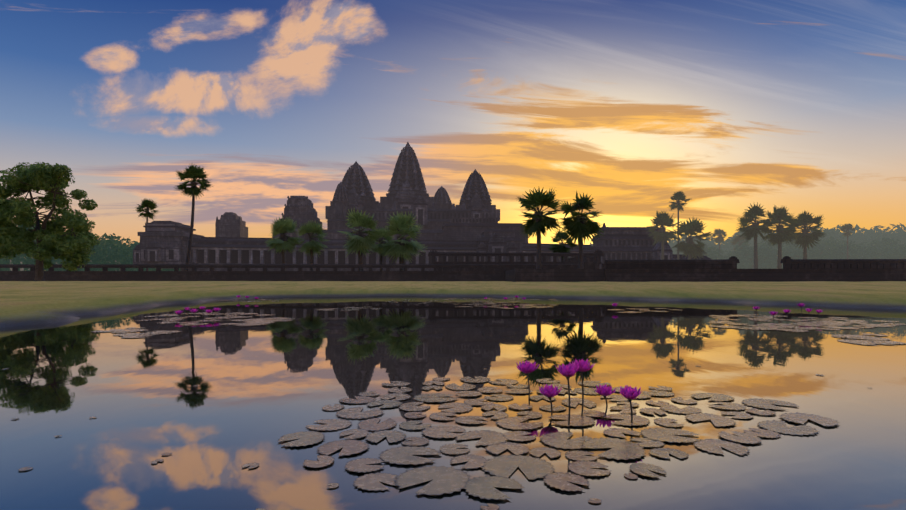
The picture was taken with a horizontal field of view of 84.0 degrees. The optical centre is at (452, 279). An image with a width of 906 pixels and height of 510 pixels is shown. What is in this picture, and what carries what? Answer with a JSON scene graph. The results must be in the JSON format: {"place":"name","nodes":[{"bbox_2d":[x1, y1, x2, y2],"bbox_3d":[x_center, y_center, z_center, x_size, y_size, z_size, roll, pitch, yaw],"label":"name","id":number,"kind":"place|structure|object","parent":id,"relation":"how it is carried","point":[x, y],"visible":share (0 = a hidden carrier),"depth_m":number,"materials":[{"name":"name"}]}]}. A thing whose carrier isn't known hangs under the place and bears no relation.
{"place":"outdoors","nodes":[
{"label":"outdoors","id":0,"kind":"place"},
{"bbox_2d":[0,296,905,509],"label":"water","id":1,"kind":"structure","parent":0,"point":[257,393],"depth_m":3.68,"materials":[{"name":"blue liquid"}]},
{"bbox_2d":[7,365,869,509],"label":"lily pads","id":2,"kind":"object","parent":1,"relation":"on","point":[450,480],"visible":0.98,"depth_m":2.74,"materials":[{"name":"green plant"}]},
{"bbox_2d":[175,295,821,319],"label":"water lilies","id":3,"kind":"object","parent":1,"relation":"on","point":[178,312],"visible":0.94,"depth_m":11.53,"materials":[{"name":"purple plant"}]},
{"bbox_2d":[92,298,905,345],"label":"lily pads","id":4,"kind":"object","parent":1,"relation":"on","point":[868,340],"visible":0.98,"depth_m":9.86,"materials":[{"name":"green plant"}]},
{"bbox_2d":[516,360,538,398],"bbox_3d":[0.538,0.763,3.630,0.182,0.356,0.169,0,0,-1],"label":"water lily","id":5,"kind":"object","parent":1,"relation":"in","point":[526,368],"visible":0.96,"depth_m":3.61,"materials":[{"name":"purple plant"}]},
{"bbox_2d":[539,384,561,411],"bbox_3d":[0.635,0.812,3.287,0.159,0.259,0.164,0,0,-1],"label":"water lily","id":6,"kind":"object","parent":1,"relation":"on","point":[549,391],"visible":0.88,"depth_m":3.27,"materials":[{"name":"purple plant"}]},
{"bbox_2d":[556,363,579,426],"bbox_3d":[0.673,0.717,2.952,0.144,0.447,0.161,0,0,-1],"label":"water lily","id":7,"kind":"object","parent":1,"relation":"in","point":[568,371],"visible":0.96,"depth_m":2.94,"materials":[{"name":"purple plant"}]},
{"bbox_2d":[570,359,594,415],"bbox_3d":[0.815,0.719,3.182,0.171,0.443,0.169,0,0,-1],"label":"water lily","id":8,"kind":"object","parent":1,"relation":"in","point":[584,366],"visible":0.9,"depth_m":3.17,"materials":[{"name":"purple plant"}]},
{"bbox_2d":[593,384,615,405],"bbox_3d":[1.039,0.827,3.442,0.162,0.228,0.158,0,0,-1],"label":"water lily","id":9,"kind":"object","parent":1,"relation":"on","point":[605,390],"visible":0.94,"depth_m":3.43,"materials":[{"name":"purple plant"}]},
{"bbox_2d":[617,385,641,422],"bbox_3d":[1.055,0.786,3.005,0.142,0.309,0.144,0,0,-1],"label":"water lily","id":10,"kind":"object","parent":1,"relation":"in","point":[629,393],"visible":0.98,"depth_m":2.99,"materials":[{"name":"purple plant"}]},
{"bbox_2d":[0,281,905,326],"bbox_3d":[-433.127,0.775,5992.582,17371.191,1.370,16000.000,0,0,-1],"label":"ground","id":11,"kind":"structure","parent":0,"point":[23,303],"depth_m":23.09,"materials":[{"name":"green plant"}]},
{"bbox_2d":[0,162,99,280],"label":"tree","id":12,"kind":"object","parent":11,"relation":"on","point":[54,238],"visible":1,"depth_m":53.50,"materials":[{"name":"green plant"}]},
{"bbox_2d":[0,222,179,270],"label":"forest","id":13,"kind":"object","parent":11,"relation":"on","point":[110,250],"visible":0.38,"depth_m":210.71,"materials":[{"name":"green plant"}]},
{"bbox_2d":[136,198,160,270],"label":"sugar palm","id":14,"kind":"object","parent":11,"relation":"on","point":[147,204],"visible":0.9,"depth_m":122.98,"materials":[{"name":"green plant"}]},
{"bbox_2d":[174,165,211,270],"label":"sugar palm","id":15,"kind":"object","parent":11,"relation":"on","point":[194,173],"visible":0.96,"depth_m":70.87,"materials":[{"name":"green plant"}]},
{"bbox_2d":[265,216,302,263],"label":"sugar palm","id":16,"kind":"object","parent":11,"relation":"on","point":[282,243],"visible":0.88,"depth_m":78.75,"materials":[{"name":"green plant"}]},
{"bbox_2d":[296,220,328,270],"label":"sugar palm","id":17,"kind":"object","parent":11,"relation":"on","point":[312,246],"visible":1,"depth_m":78.81,"materials":[{"name":"green plant"}]},
{"bbox_2d":[338,208,381,270],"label":"sugar palm","id":18,"kind":"object","parent":11,"relation":"on","point":[359,243],"visible":0.98,"depth_m":76.64,"materials":[{"name":"green plant"}]},
{"bbox_2d":[372,226,394,270],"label":"tree","id":19,"kind":"object","parent":11,"relation":"on","point":[381,244],"visible":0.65,"depth_m":83.31,"materials":[{"name":"green plant"}]},
{"bbox_2d":[379,211,427,270],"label":"sugar palm","id":20,"kind":"object","parent":11,"relation":"on","point":[402,247],"visible":0.94,"depth_m":76.87,"materials":[{"name":"green plant"}]},
{"bbox_2d":[133,142,710,270],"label":"temple","id":21,"kind":"structure","parent":11,"relation":"on","point":[469,223],"depth_m":109.07,"materials":[{"name":"stone"}]},
{"bbox_2d":[0,249,905,281],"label":"stone wall","id":22,"kind":"structure","parent":11,"relation":"on","point":[727,270],"depth_m":61.82,"materials":[{"name":"grey stone"}]},
{"bbox_2d":[516,187,565,268],"bbox_3d":[10.041,-5.344,58.319,5.856,11.208,7.080,0,0,-1],"label":"sugar palm","id":23,"kind":"object","parent":11,"relation":"on","point":[538,222],"visible":0.98,"depth_m":57.70,"materials":[{"name":"green plant"}]},
{"bbox_2d":[559,191,603,268],"bbox_3d":[14.865,-5.038,58.345,5.478,10.597,6.962,0,0,13],"label":"sugar palm","id":24,"kind":"object","parent":11,"relation":"on","point":[581,226],"visible":1,"depth_m":57.82,"materials":[{"name":"green plant"}]},
{"bbox_2d":[646,211,681,259],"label":"sugar palm","id":25,"kind":"object","parent":11,"relation":"on","point":[662,219],"visible":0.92,"depth_m":86.02,"materials":[{"name":"green plant"}]},
{"bbox_2d":[668,191,691,259],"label":"sugar palm","id":26,"kind":"object","parent":11,"relation":"on","point":[677,197],"visible":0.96,"depth_m":92.66,"materials":[{"name":"green plant"}]},
{"bbox_2d":[665,217,711,258],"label":"sugar palm","id":27,"kind":"object","parent":11,"relation":"on","point":[689,248],"visible":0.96,"depth_m":81.81,"materials":[{"name":"green plant"}]},
{"bbox_2d":[712,228,726,249],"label":"sugar palm","id":28,"kind":"object","parent":11,"relation":"on","point":[720,234],"visible":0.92,"depth_m":171.31,"materials":[{"name":"green plant"}]},
{"bbox_2d":[731,235,749,256],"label":"sugar palm","id":29,"kind":"object","parent":11,"relation":"on","point":[737,238],"visible":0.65,"depth_m":171.57,"materials":[{"name":"green plant"}]},
{"bbox_2d":[590,223,905,255],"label":"forest","id":30,"kind":"object","parent":11,"relation":"on","point":[868,236],"visible":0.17,"depth_m":259.53,"materials":[{"name":"green plant"}]},
{"bbox_2d":[736,202,779,268],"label":"sugar palm","id":31,"kind":"object","parent":11,"relation":"on","point":[754,212],"visible":0.94,"depth_m":74.41,"materials":[{"name":"green plant"}]},
{"bbox_2d":[760,205,805,268],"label":"sugar palm","id":32,"kind":"object","parent":11,"relation":"on","point":[782,234],"visible":0.88,"depth_m":74.50,"materials":[{"name":"green plant"}]},
{"bbox_2d":[703,236,905,268],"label":"forest","id":33,"kind":"object","parent":11,"relation":"on","point":[833,248],"visible":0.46,"depth_m":157.47,"materials":[{"name":"green plant"}]},
{"bbox_2d":[788,211,825,258],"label":"sugar palm","id":34,"kind":"object","parent":11,"relation":"on","point":[805,240],"visible":0.73,"depth_m":76.47,"materials":[{"name":"green plant"}]},
{"bbox_2d":[840,223,856,258],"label":"sugar palm","id":35,"kind":"object","parent":11,"relation":"on","point":[848,227],"visible":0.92,"depth_m":152.11,"materials":[{"name":"green plant"}]},
{"bbox_2d":[0,0,905,244],"label":"sky","id":36,"kind":"structure","parent":0,"point":[799,106],"materials":[{"name":"blue"}]},
{"bbox_2d":[548,228,577,261],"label":"tree","id":37,"kind":"object","parent":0,"point":[560,247],"visible":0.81,"depth_m":83.97,"materials":[{"name":"green plant"}]}
]}

